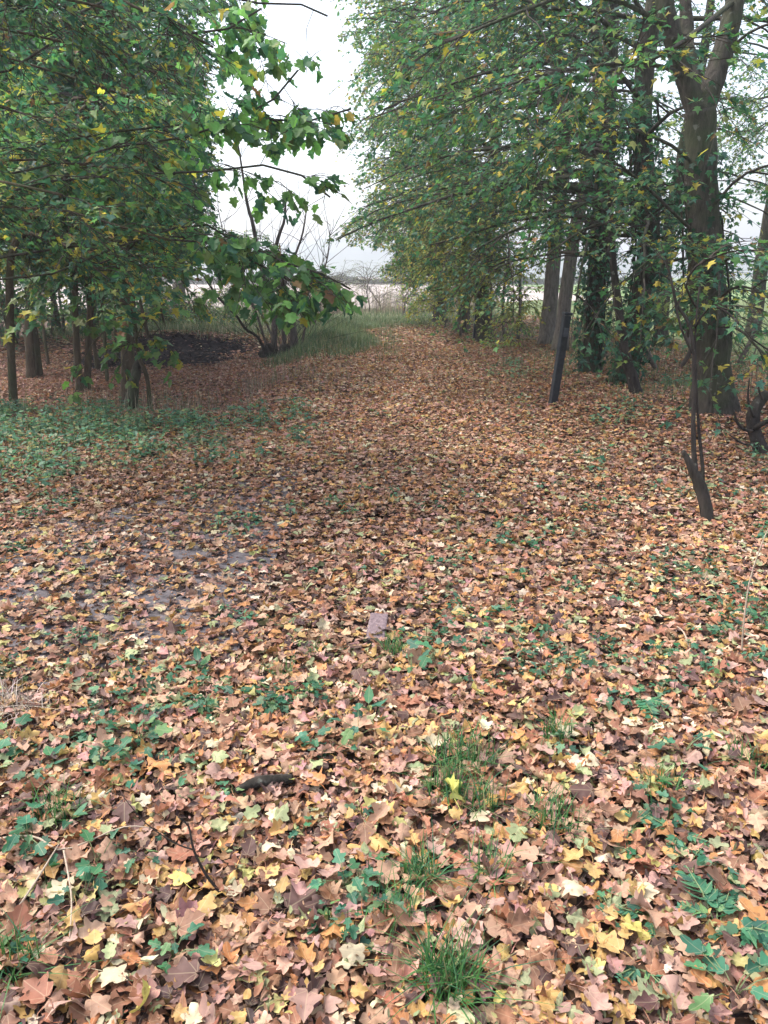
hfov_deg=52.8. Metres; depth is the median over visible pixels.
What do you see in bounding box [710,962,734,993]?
fallen leaf
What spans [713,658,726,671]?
fallen leaf
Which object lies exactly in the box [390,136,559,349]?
hazel bush
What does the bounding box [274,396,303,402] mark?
weed
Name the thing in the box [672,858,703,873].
fallen leaf
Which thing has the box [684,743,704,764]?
fallen leaf
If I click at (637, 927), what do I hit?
fallen leaf
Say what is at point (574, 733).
fallen leaf
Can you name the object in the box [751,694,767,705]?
fallen leaf
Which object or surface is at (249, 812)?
fallen leaf
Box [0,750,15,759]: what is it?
fallen leaf
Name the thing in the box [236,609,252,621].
weed
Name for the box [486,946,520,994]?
fallen leaf
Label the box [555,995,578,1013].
fallen leaf
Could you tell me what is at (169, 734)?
fallen leaf
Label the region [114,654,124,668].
fallen leaf
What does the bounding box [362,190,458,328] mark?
hazel bush
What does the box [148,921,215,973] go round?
weed
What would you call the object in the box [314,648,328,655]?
fallen leaf
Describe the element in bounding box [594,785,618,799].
fallen leaf
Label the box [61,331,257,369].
mulch heap
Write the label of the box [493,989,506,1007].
fallen leaf
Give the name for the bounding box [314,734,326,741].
fallen leaf
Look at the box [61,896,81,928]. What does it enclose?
fallen leaf
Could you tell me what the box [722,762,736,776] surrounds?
fallen leaf
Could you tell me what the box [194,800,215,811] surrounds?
fallen leaf
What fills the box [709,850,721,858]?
fallen leaf
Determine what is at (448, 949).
fallen leaf
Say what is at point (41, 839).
twig
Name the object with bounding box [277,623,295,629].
fallen leaf
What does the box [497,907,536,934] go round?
fallen leaf
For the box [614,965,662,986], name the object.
weed
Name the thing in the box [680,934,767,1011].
weed
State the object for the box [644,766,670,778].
fallen leaf
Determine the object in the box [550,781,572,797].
fallen leaf
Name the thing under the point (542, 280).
field hedge
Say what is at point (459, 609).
fallen leaf
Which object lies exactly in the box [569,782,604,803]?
fallen leaf
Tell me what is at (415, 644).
weed
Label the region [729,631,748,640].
fallen leaf
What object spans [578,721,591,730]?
fallen leaf
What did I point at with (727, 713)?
fallen leaf
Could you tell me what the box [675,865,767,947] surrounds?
weed
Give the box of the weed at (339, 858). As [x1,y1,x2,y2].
[307,848,382,903]
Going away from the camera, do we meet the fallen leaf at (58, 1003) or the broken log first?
the fallen leaf at (58, 1003)
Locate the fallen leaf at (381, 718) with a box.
[375,713,392,720]
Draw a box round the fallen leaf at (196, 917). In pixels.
[162,908,205,937]
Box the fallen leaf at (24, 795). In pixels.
[12,791,32,799]
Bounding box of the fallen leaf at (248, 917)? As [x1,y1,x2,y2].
[241,905,256,925]
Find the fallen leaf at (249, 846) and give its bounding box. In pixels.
[240,837,258,862]
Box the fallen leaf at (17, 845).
[0,841,20,850]
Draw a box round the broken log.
[681,450,713,521]
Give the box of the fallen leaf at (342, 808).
[336,798,346,812]
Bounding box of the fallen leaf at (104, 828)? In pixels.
[98,824,112,835]
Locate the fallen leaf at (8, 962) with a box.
[0,950,25,969]
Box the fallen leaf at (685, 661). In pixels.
[678,658,696,664]
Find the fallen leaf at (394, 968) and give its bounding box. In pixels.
[386,947,404,999]
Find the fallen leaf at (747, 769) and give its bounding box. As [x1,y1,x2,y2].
[732,762,751,776]
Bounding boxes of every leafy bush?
[0,262,119,344]
[0,268,67,349]
[45,278,194,336]
[111,289,208,327]
[152,283,267,325]
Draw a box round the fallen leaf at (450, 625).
[440,621,465,627]
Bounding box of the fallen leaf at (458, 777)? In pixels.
[444,768,466,782]
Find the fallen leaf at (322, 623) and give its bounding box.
[316,617,329,631]
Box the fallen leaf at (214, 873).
[206,865,228,876]
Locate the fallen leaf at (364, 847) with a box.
[361,842,368,858]
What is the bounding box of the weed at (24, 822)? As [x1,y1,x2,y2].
[2,801,48,858]
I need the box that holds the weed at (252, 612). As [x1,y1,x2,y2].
[247,611,269,621]
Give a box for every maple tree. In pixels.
[0,0,367,334]
[320,0,687,344]
[326,0,548,333]
[334,0,620,341]
[334,2,497,323]
[336,0,756,351]
[336,0,767,384]
[339,0,767,386]
[365,0,767,442]
[559,0,767,347]
[654,0,767,335]
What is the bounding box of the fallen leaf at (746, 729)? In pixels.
[732,725,754,732]
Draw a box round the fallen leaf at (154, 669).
[146,664,165,675]
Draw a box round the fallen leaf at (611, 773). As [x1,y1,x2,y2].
[594,757,617,780]
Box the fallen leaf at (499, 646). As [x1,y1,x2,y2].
[491,639,514,649]
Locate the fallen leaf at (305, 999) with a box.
[288,972,328,1022]
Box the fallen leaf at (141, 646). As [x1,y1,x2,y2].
[135,643,151,649]
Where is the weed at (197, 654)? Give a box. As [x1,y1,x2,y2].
[193,646,210,668]
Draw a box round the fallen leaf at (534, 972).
[517,946,541,988]
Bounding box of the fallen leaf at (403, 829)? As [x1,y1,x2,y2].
[395,819,409,840]
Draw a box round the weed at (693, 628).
[686,623,714,630]
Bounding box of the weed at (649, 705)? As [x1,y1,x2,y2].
[631,681,672,722]
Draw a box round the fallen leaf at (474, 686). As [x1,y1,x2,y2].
[471,682,485,696]
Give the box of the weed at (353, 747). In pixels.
[308,742,357,757]
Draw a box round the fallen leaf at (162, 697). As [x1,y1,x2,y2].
[153,691,174,704]
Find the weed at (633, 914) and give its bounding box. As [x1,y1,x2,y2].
[614,889,655,936]
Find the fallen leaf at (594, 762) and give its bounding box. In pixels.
[582,751,598,766]
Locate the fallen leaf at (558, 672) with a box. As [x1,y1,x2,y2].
[551,666,565,676]
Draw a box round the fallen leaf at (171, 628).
[164,621,178,633]
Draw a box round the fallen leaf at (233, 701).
[223,696,241,710]
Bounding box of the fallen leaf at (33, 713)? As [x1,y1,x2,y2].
[28,709,35,717]
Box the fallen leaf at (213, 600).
[210,597,219,604]
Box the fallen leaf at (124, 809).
[112,789,135,824]
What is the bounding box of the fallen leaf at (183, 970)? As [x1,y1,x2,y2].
[161,956,217,988]
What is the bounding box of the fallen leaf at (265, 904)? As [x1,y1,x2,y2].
[252,892,277,914]
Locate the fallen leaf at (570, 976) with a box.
[561,967,580,986]
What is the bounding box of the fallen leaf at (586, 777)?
[584,774,596,780]
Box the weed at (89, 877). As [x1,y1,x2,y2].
[47,863,106,905]
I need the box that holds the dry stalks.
[144,278,494,315]
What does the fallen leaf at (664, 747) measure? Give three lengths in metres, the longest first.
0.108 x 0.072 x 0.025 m
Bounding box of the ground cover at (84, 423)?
[0,394,328,498]
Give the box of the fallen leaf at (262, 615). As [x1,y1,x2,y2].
[255,610,266,621]
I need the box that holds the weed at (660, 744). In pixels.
[647,732,712,771]
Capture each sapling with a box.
[0,44,226,406]
[44,205,216,409]
[442,128,642,393]
[628,233,767,480]
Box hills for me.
[2,238,754,277]
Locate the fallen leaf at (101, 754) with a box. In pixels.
[96,749,109,759]
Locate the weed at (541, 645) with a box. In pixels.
[529,638,558,647]
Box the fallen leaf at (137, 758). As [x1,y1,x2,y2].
[130,754,143,760]
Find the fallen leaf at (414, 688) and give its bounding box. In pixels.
[409,686,426,690]
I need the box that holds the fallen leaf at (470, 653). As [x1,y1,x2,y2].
[464,650,478,657]
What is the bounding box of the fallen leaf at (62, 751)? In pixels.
[54,746,72,756]
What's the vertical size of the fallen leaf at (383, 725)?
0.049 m
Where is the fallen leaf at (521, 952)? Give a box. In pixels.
[513,949,531,955]
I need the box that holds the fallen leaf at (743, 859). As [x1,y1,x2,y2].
[726,854,748,867]
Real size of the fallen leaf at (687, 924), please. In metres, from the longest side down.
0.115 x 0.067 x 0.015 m
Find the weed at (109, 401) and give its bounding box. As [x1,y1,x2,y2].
[97,400,123,405]
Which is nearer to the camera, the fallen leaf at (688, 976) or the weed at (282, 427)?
the fallen leaf at (688, 976)
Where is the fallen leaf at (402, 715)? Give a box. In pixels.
[396,710,413,720]
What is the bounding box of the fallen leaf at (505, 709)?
[493,705,520,712]
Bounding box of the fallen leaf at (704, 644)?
[699,638,709,647]
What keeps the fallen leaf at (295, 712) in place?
on the fallen leaves at (230, 935)
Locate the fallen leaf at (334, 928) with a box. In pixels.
[321,923,343,937]
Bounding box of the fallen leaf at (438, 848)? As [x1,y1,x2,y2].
[426,835,444,854]
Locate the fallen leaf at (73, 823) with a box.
[60,817,84,829]
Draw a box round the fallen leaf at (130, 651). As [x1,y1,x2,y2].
[125,649,140,658]
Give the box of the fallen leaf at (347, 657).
[343,652,357,663]
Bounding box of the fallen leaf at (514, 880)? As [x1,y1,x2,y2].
[504,877,524,883]
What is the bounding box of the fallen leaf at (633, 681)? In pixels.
[630,678,638,687]
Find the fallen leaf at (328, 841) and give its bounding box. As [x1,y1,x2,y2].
[315,831,333,849]
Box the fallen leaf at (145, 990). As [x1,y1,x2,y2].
[129,979,150,1012]
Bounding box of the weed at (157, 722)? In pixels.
[128,702,173,725]
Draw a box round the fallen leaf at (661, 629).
[653,625,665,635]
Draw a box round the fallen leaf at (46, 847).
[28,842,58,853]
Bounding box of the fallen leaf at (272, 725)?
[261,720,286,734]
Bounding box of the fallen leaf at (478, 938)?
[451,917,483,948]
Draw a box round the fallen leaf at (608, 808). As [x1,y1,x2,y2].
[589,801,622,815]
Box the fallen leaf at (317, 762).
[309,759,322,768]
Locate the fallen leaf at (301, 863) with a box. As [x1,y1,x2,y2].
[292,854,334,869]
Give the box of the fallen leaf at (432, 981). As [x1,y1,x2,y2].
[429,957,441,993]
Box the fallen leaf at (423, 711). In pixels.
[410,703,428,716]
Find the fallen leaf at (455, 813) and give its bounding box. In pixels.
[444,806,463,820]
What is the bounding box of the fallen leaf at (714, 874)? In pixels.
[705,865,731,894]
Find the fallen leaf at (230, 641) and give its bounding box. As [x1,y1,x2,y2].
[222,636,237,644]
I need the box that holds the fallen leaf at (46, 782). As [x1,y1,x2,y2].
[27,779,51,785]
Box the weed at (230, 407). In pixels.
[213,405,242,410]
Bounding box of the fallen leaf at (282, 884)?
[274,875,289,898]
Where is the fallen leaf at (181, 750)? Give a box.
[174,737,191,755]
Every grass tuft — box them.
[0,671,70,734]
[0,892,116,1017]
[9,769,117,874]
[248,654,305,681]
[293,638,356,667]
[321,850,450,934]
[324,896,577,1023]
[358,628,410,666]
[358,815,497,961]
[385,714,537,799]
[395,747,517,822]
[407,760,537,827]
[442,818,567,928]
[509,769,622,860]
[516,697,619,761]
[608,755,698,800]
[701,726,767,779]
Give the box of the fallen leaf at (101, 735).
[95,726,115,746]
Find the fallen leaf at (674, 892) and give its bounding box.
[669,876,704,904]
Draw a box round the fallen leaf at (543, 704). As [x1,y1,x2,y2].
[537,700,553,708]
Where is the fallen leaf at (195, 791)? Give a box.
[178,788,201,797]
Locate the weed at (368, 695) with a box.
[356,685,387,710]
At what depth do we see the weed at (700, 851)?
2.04 m
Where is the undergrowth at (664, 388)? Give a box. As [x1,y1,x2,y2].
[452,318,767,402]
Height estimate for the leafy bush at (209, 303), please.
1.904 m
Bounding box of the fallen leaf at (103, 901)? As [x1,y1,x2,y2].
[96,894,113,908]
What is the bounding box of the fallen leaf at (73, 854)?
[55,844,91,867]
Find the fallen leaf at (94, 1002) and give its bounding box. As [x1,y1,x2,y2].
[77,992,111,1017]
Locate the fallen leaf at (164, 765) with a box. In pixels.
[144,749,170,771]
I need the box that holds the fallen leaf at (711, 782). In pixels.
[699,778,714,785]
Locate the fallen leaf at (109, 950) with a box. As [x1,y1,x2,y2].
[101,942,116,968]
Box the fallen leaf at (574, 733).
[549,723,579,737]
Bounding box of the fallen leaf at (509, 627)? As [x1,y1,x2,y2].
[505,620,521,631]
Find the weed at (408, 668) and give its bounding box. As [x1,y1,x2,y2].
[392,653,427,672]
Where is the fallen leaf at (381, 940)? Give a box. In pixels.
[373,935,398,945]
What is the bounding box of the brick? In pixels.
[366,613,387,644]
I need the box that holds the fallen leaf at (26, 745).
[15,738,29,750]
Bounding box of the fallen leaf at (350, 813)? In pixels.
[344,807,356,821]
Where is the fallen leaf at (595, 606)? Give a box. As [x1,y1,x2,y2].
[590,604,601,608]
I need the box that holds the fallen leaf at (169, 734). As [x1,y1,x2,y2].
[150,726,182,740]
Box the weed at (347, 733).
[329,703,389,744]
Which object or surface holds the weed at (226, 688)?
on the ground at (462, 848)
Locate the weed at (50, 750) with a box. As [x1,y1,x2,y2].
[43,743,67,763]
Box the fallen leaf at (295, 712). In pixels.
[287,708,304,716]
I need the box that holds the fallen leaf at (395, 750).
[389,746,403,753]
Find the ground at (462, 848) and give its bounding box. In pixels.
[0,300,767,1023]
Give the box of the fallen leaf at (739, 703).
[730,696,750,716]
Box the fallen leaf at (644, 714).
[640,709,652,720]
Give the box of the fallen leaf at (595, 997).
[571,984,612,1010]
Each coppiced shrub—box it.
[178,93,367,358]
[268,224,368,329]
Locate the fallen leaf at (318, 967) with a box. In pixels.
[310,959,323,976]
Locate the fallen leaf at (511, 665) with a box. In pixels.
[489,658,514,669]
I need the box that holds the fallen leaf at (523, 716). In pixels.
[520,710,534,722]
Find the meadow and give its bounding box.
[513,278,767,299]
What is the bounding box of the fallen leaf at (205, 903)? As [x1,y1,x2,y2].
[196,891,216,915]
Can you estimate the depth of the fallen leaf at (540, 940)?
1.77 m
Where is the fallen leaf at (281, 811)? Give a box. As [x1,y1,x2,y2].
[262,802,288,831]
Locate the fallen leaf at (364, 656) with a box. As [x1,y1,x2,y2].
[359,653,370,658]
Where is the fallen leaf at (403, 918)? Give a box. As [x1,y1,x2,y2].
[376,898,420,925]
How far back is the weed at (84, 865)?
1.99 m
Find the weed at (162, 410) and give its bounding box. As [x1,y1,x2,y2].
[158,408,184,413]
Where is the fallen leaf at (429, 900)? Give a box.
[420,896,436,907]
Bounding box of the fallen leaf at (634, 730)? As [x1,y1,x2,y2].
[627,726,641,735]
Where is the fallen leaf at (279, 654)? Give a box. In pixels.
[272,651,285,659]
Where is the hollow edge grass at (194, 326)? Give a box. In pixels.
[18,317,302,346]
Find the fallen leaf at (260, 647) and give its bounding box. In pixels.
[250,637,267,653]
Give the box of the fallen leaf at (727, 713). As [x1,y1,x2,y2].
[722,709,733,715]
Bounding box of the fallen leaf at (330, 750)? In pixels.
[317,747,338,753]
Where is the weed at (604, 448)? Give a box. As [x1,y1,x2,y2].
[596,442,613,451]
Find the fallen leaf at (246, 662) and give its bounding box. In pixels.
[234,658,251,670]
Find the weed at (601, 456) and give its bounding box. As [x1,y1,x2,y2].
[573,450,605,461]
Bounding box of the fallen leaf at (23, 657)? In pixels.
[8,654,26,664]
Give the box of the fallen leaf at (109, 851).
[96,836,116,867]
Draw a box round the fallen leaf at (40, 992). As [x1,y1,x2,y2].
[18,971,53,1007]
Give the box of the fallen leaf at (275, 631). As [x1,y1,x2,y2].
[268,628,280,633]
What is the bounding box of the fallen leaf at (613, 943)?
[593,930,633,959]
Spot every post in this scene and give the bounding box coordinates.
[472,297,476,338]
[548,312,572,404]
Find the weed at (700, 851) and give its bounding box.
[681,846,718,874]
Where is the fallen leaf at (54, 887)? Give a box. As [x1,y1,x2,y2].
[37,876,73,906]
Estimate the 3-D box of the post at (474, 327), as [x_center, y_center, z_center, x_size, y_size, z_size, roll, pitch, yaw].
[2.220,-4.559,18.688,0.112,1.286,0.114,0,19,-8]
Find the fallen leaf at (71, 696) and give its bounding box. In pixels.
[69,686,77,707]
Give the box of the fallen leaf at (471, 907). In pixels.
[464,894,483,918]
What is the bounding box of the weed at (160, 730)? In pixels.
[107,716,172,757]
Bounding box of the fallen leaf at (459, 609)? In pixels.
[451,606,470,617]
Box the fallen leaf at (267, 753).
[256,746,274,758]
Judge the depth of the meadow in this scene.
91.94 m
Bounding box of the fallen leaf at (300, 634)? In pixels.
[295,631,305,636]
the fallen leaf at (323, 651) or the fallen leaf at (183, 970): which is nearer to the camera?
the fallen leaf at (183, 970)
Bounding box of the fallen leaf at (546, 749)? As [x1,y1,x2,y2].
[523,741,553,754]
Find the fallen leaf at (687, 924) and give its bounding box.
[672,901,702,929]
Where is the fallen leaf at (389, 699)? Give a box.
[385,695,397,708]
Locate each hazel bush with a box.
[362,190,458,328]
[382,149,540,336]
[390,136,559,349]
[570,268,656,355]
[573,234,767,370]
[677,267,767,368]
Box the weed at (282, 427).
[275,421,295,431]
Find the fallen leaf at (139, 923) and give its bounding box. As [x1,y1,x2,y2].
[135,914,153,933]
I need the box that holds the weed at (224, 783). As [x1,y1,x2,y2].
[215,781,248,796]
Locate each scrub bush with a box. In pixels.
[290,256,366,310]
[341,260,404,311]
[375,271,429,315]
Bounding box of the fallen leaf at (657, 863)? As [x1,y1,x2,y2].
[646,852,662,866]
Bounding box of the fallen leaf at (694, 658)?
[691,650,709,664]
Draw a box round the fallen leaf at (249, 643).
[243,639,260,645]
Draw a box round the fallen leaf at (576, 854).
[559,841,589,862]
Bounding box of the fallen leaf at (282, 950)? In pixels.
[274,942,289,955]
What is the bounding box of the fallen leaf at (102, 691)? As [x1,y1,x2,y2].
[100,686,111,700]
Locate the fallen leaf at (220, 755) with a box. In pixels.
[212,744,228,762]
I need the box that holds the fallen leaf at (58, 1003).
[46,999,84,1018]
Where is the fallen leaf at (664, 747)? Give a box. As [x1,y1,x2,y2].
[655,741,680,749]
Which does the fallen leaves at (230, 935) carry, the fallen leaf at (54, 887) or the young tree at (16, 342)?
the fallen leaf at (54, 887)
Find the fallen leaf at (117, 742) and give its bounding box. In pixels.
[115,732,128,745]
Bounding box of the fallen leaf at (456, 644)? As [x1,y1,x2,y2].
[451,641,461,645]
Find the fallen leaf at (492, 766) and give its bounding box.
[487,762,501,772]
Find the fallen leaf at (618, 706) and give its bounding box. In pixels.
[612,700,625,714]
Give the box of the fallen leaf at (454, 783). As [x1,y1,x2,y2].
[445,773,464,812]
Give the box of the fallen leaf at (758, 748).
[745,744,764,753]
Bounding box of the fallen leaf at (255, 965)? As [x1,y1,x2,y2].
[242,961,278,970]
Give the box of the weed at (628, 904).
[595,887,639,926]
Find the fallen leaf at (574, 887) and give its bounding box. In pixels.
[561,868,587,897]
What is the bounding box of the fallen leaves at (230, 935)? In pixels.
[0,309,767,1023]
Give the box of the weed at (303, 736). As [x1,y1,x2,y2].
[294,719,333,746]
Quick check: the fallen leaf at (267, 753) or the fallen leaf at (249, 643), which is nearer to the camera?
the fallen leaf at (267, 753)
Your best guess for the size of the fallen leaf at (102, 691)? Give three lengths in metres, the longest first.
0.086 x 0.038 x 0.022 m
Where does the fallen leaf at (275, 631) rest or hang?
on the ground at (462, 848)
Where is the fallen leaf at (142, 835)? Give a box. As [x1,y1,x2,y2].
[137,824,152,840]
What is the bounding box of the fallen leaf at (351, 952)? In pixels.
[339,942,376,964]
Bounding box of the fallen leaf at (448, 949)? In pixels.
[440,943,465,950]
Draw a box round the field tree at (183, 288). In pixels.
[158,221,273,314]
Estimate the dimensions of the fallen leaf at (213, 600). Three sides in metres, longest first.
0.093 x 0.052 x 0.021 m
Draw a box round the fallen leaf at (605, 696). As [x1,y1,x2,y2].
[595,693,608,708]
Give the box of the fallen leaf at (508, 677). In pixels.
[498,673,513,680]
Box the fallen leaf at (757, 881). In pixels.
[746,875,767,889]
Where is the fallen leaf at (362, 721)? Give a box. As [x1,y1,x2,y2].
[345,716,372,727]
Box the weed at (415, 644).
[406,635,460,667]
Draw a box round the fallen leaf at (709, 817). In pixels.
[701,809,717,824]
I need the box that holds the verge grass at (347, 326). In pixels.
[253,314,433,369]
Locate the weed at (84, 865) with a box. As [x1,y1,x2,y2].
[74,828,119,895]
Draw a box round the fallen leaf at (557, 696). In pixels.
[548,689,569,700]
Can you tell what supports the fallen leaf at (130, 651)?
on the fallen leaves at (230, 935)
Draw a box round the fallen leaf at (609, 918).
[595,916,614,921]
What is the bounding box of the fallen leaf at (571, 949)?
[550,930,589,957]
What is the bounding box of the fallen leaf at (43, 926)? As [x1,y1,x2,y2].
[30,919,51,933]
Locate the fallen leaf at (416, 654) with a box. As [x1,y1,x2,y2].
[407,648,422,665]
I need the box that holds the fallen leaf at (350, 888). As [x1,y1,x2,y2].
[340,878,363,892]
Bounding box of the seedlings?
[0,479,767,1023]
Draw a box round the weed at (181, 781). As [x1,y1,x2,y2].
[178,774,186,788]
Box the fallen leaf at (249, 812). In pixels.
[239,804,260,825]
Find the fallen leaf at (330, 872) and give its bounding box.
[317,863,351,877]
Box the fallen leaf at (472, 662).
[464,657,478,666]
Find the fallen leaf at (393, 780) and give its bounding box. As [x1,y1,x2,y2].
[380,778,402,788]
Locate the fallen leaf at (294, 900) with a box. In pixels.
[273,884,316,915]
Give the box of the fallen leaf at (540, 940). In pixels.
[528,921,554,955]
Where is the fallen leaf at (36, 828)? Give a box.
[26,821,44,835]
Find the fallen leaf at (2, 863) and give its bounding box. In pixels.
[0,858,5,870]
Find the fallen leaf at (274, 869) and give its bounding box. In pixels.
[255,863,292,878]
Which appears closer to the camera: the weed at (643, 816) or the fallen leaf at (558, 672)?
the weed at (643, 816)
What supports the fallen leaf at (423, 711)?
on the fallen leaves at (230, 935)
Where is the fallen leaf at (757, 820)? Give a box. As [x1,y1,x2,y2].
[746,803,767,832]
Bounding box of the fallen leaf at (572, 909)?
[568,902,580,914]
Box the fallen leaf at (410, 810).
[404,806,421,818]
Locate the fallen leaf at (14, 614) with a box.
[9,612,24,616]
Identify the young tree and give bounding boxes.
[0,0,211,377]
[0,0,225,361]
[0,0,229,339]
[0,0,239,402]
[0,1,67,295]
[0,2,224,391]
[0,278,20,343]
[6,0,223,381]
[33,37,49,365]
[41,3,206,370]
[46,11,161,300]
[50,244,137,332]
[68,56,215,329]
[114,64,214,279]
[119,44,218,338]
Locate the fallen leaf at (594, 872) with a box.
[584,850,604,878]
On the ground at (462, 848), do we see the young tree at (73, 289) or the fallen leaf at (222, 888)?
the young tree at (73, 289)
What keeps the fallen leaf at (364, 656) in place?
on the fallen leaves at (230, 935)
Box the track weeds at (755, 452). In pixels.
[483,346,767,497]
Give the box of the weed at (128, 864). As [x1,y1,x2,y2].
[115,832,165,872]
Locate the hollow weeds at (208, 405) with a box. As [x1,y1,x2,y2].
[1,355,349,416]
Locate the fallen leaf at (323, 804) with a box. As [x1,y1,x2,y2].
[314,800,327,811]
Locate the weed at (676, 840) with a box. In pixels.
[648,815,709,853]
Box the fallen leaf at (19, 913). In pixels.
[5,902,32,930]
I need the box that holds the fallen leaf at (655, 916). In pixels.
[639,903,666,928]
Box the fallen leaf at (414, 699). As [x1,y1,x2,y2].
[404,696,420,705]
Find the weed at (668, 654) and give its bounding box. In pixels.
[652,643,676,655]
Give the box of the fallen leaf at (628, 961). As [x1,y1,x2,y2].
[623,950,642,964]
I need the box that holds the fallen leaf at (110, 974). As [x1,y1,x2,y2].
[88,963,127,987]
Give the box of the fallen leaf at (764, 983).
[739,976,767,1001]
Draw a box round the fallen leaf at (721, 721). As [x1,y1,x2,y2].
[716,716,729,725]
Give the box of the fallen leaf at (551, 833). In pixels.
[544,822,562,845]
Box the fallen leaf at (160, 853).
[150,842,168,864]
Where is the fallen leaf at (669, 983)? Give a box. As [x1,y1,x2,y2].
[659,974,691,1017]
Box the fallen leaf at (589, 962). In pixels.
[578,946,603,975]
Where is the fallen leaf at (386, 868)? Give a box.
[365,860,399,886]
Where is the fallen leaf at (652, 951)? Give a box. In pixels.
[647,938,658,958]
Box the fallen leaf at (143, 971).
[132,965,159,984]
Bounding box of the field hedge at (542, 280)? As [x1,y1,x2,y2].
[17,275,626,284]
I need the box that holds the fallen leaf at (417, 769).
[406,766,422,776]
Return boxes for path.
[0,463,308,685]
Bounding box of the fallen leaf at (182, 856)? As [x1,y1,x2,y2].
[174,845,197,860]
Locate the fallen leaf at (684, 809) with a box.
[675,804,693,813]
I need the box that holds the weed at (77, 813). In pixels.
[62,802,87,829]
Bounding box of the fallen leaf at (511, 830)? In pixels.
[505,813,527,841]
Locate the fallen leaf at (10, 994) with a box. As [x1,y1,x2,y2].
[0,989,16,1003]
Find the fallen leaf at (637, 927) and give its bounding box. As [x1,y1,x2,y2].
[613,909,652,942]
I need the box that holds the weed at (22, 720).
[0,713,32,762]
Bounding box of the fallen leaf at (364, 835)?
[355,811,376,844]
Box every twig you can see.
[0,825,152,849]
[8,844,58,919]
[63,850,71,938]
[123,796,224,895]
[461,429,535,444]
[677,626,689,646]
[741,529,767,652]
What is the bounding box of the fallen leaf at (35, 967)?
[10,960,59,977]
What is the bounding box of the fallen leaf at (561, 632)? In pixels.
[549,629,572,634]
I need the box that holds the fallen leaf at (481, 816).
[466,805,489,821]
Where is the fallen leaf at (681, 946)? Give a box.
[675,935,694,959]
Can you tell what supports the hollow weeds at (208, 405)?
on the ground at (462, 848)
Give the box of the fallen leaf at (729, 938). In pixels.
[721,930,745,947]
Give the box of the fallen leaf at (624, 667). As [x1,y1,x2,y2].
[616,664,645,672]
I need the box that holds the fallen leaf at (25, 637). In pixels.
[15,635,30,640]
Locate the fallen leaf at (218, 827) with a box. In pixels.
[213,814,229,831]
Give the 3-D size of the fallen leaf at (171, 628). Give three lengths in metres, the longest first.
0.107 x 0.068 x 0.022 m
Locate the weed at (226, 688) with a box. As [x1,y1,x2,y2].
[193,675,233,693]
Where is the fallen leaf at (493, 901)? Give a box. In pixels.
[483,897,504,909]
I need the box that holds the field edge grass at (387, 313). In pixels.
[161,303,522,325]
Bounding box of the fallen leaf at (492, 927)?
[483,914,508,937]
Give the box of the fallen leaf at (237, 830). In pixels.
[232,824,250,840]
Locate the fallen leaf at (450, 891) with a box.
[432,881,466,904]
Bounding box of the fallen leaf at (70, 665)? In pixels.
[65,661,76,668]
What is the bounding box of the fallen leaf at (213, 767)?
[205,754,220,777]
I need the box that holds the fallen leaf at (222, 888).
[211,884,233,892]
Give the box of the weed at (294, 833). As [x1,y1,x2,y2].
[288,815,311,838]
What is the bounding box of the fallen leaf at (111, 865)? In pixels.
[102,854,117,873]
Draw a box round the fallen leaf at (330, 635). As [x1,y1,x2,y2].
[310,633,339,641]
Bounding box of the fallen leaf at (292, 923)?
[277,918,298,929]
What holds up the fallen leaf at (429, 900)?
on the fallen leaves at (230, 935)
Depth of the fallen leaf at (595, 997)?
1.62 m
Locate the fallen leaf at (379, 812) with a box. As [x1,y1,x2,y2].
[368,793,396,821]
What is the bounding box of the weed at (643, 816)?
[622,809,652,836]
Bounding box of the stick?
[235,774,292,793]
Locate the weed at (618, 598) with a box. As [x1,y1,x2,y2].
[609,594,636,602]
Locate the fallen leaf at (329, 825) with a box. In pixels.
[312,819,341,831]
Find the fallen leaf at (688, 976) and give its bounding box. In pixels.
[669,969,704,984]
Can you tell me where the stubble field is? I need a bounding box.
[0,277,612,309]
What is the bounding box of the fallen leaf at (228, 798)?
[216,795,240,803]
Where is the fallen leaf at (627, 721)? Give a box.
[621,716,642,727]
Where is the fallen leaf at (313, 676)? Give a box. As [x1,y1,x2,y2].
[306,666,318,684]
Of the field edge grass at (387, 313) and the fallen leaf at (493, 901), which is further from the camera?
the field edge grass at (387, 313)
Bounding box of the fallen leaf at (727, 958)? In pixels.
[718,942,732,967]
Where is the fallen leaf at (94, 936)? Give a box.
[83,929,104,947]
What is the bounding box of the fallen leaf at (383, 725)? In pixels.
[376,719,396,740]
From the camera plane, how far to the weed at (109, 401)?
10.14 m
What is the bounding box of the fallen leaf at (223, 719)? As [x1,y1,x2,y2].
[215,713,233,724]
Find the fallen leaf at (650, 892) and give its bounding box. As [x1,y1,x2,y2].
[635,870,659,901]
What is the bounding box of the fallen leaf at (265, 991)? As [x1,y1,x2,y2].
[252,986,272,1000]
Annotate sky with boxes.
[6,0,767,256]
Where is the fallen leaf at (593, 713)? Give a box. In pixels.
[581,707,603,720]
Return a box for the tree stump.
[125,357,142,412]
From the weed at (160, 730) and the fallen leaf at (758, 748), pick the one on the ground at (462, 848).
the weed at (160, 730)
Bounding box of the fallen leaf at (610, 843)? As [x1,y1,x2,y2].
[601,838,630,851]
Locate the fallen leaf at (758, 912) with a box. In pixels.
[739,897,767,923]
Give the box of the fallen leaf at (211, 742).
[204,737,222,747]
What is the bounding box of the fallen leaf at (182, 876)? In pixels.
[167,870,192,888]
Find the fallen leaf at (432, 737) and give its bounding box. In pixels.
[424,733,441,747]
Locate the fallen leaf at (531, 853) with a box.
[513,841,548,868]
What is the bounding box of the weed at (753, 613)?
[747,608,767,616]
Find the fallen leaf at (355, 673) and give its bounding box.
[349,661,368,682]
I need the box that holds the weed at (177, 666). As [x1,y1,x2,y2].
[155,660,192,680]

